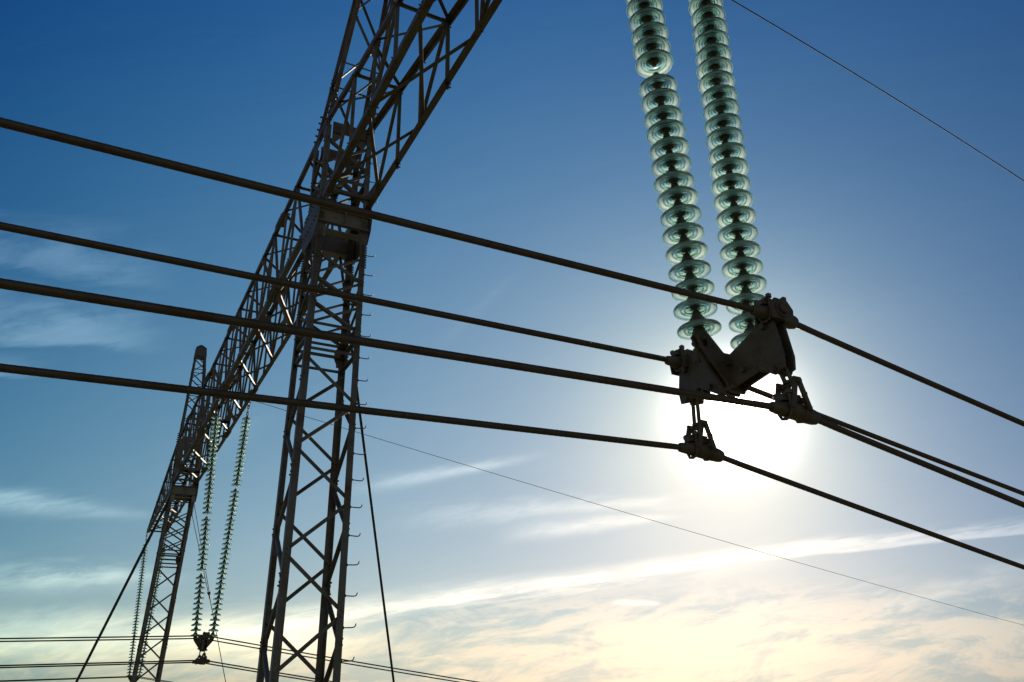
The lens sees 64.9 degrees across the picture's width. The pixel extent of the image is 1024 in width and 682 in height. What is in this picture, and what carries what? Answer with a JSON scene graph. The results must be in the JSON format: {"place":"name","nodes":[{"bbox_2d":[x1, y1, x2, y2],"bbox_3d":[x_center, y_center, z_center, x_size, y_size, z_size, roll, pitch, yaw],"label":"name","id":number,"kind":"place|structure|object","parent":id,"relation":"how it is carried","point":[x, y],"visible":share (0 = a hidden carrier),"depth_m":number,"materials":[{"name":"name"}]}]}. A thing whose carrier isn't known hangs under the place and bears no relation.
{"place":"outdoors","nodes":[
{"label":"outdoors","id":0,"kind":"place"},
{"bbox_2d":[0,0,1023,681],"label":"sky","id":1,"kind":"structure","parent":0,"point":[886,235],"materials":[{"name":"blue"}]},
{"bbox_3d":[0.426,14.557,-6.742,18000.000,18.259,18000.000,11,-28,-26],"label":"ground","id":2,"kind":"structure","parent":0,"visible":0},
{"bbox_2d":[131,0,501,681],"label":"transmission tower","id":3,"kind":"structure","parent":2,"relation":"on","point":[317,240],"depth_m":13.84,"materials":[{"name":"metal"}]},
{"bbox_2d":[75,495,169,681],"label":"guy stay","id":4,"kind":"object","parent":3,"relation":"attached to","point":[126,583],"visible":1,"depth_m":28.35,"materials":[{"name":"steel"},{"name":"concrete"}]},
{"bbox_2d":[127,532,147,675],"bbox_3d":[-17.207,12.065,37.078,0.264,6.453,0.263,9,-27,-26],"label":"insulator string","id":5,"kind":"object","parent":3,"relation":"hanging from","point":[137,606],"visible":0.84,"depth_m":37.02,"materials":[{"name":"green glass"}]},
{"bbox_2d":[137,534,166,675],"bbox_3d":[-16.646,12.175,37.351,0.263,6.453,0.264,13,-29,-25],"label":"insulator string","id":6,"kind":"object","parent":3,"relation":"hanging from","point":[149,621],"visible":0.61,"depth_m":37.16,"materials":[{"name":"green glass"}]},
{"bbox_3d":[-16.834,15.205,35.783,0.502,0.725,0.939,11,-28,-26],"label":"suspension yoke","id":7,"kind":"object","parent":6,"relation":"hanging from","visible":0},
{"bbox_2d":[0,677,164,681],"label":"conductor","id":8,"kind":"object","parent":7,"relation":"attached to","point":[73,679],"visible":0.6,"depth_m":35.10,"materials":[{"name":"metal"}]},
{"bbox_2d":[0,676,171,681],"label":"conductor","id":9,"kind":"object","parent":7,"relation":"attached to","point":[76,678],"visible":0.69,"depth_m":34.55,"materials":[{"name":"metal"}]},
{"bbox_2d":[190,397,220,640],"bbox_3d":[-8.101,4.537,21.398,0.263,6.453,0.263,9,-27,-26],"label":"insulator string","id":10,"kind":"object","parent":3,"relation":"hanging from","point":[209,484],"visible":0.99,"depth_m":21.32,"materials":[{"name":"green glass"}]},
{"bbox_2d":[189,501,225,681],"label":"guy stay","id":11,"kind":"object","parent":3,"relation":"attached to","point":[209,592],"visible":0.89,"depth_m":30.82,"materials":[{"name":"metal"}]},
{"bbox_2d":[208,402,250,636],"bbox_3d":[-7.540,4.647,21.671,0.262,6.453,0.263,13,-29,-25],"label":"insulator string","id":12,"kind":"object","parent":3,"relation":"hanging from","point":[233,501],"visible":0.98,"depth_m":21.56,"materials":[{"name":"green glass"}]},
{"bbox_2d":[192,631,213,664],"bbox_3d":[-7.728,7.676,20.102,0.502,0.725,0.939,11,-28,-26],"label":"suspension yoke","id":13,"kind":"object","parent":12,"relation":"hanging from","point":[203,641],"visible":0.95,"depth_m":19.93,"materials":[{"name":"metal"}]},
{"bbox_2d":[0,662,314,681],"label":"conductor","id":14,"kind":"object","parent":13,"relation":"attached to","point":[145,663],"visible":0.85,"depth_m":19.62,"materials":[{"name":"metal"}]},
{"bbox_2d":[0,660,331,681],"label":"conductor","id":15,"kind":"object","parent":13,"relation":"attached to","point":[146,662],"visible":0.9,"depth_m":19.01,"materials":[{"name":"metal"}]},
{"bbox_2d":[0,638,459,681],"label":"conductor","id":16,"kind":"object","parent":13,"relation":"attached to","point":[215,641],"visible":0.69,"depth_m":20.25,"materials":[{"name":"metal"}]},
{"bbox_2d":[0,635,477,681],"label":"conductor","id":17,"kind":"object","parent":13,"relation":"attached to","point":[223,639],"visible":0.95,"depth_m":19.81,"materials":[{"name":"metal"}]},
{"bbox_2d":[339,257,394,681],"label":"guy stay","id":18,"kind":"object","parent":3,"relation":"attached to","point":[372,511],"visible":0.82,"depth_m":14.45,"materials":[{"name":"steel"}]},
{"bbox_2d":[198,384,1021,624],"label":"communication cable","id":19,"kind":"object","parent":3,"relation":"attached to","point":[625,512],"visible":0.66,"depth_m":41.33,"materials":[{"name":"metal"}]},
{"bbox_2d":[625,0,721,349],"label":"insulator string","id":20,"kind":"object","parent":3,"relation":"hanging from","point":[683,234],"visible":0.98,"depth_m":5.07,"materials":[{"name":"green glass"}]},
{"bbox_2d":[664,293,820,461],"bbox_3d":[1.270,0.237,4.607,0.502,0.725,0.939,11,-28,-26],"label":"suspension yoke","id":21,"kind":"object","parent":20,"relation":"hanging from","point":[762,349],"visible":0.98,"depth_m":4.50,"materials":[{"name":"metal"}]},
{"bbox_2d":[0,278,1023,507],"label":"conductor","id":22,"kind":"object","parent":21,"relation":"attached to","point":[57,292],"visible":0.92,"depth_m":3.25,"materials":[{"name":"metal"}]},
{"bbox_2d":[0,117,1023,426],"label":"conductor","id":23,"kind":"object","parent":21,"relation":"attached to","point":[156,161],"visible":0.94,"depth_m":3.52,"materials":[{"name":"metal"}]},
{"bbox_2d":[0,363,1023,569],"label":"conductor","id":24,"kind":"object","parent":21,"relation":"attached to","point":[67,375],"visible":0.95,"depth_m":3.98,"materials":[{"name":"metal"}]},
{"bbox_2d":[0,222,1023,495],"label":"conductor","id":25,"kind":"object","parent":21,"relation":"attached to","point":[14,228],"visible":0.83,"depth_m":4.16,"materials":[{"name":"metal"}]},
{"bbox_2d":[688,0,766,348],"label":"insulator string","id":26,"kind":"object","parent":3,"relation":"hanging from","point":[742,266],"visible":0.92,"depth_m":5.36,"materials":[{"name":"green glass"}]},
{"bbox_2d":[731,0,1023,180],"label":"earth wire","id":27,"kind":"object","parent":3,"relation":"attached to","point":[875,86],"visible":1,"depth_m":19.60,"materials":[{"name":"black metal"}]}
]}

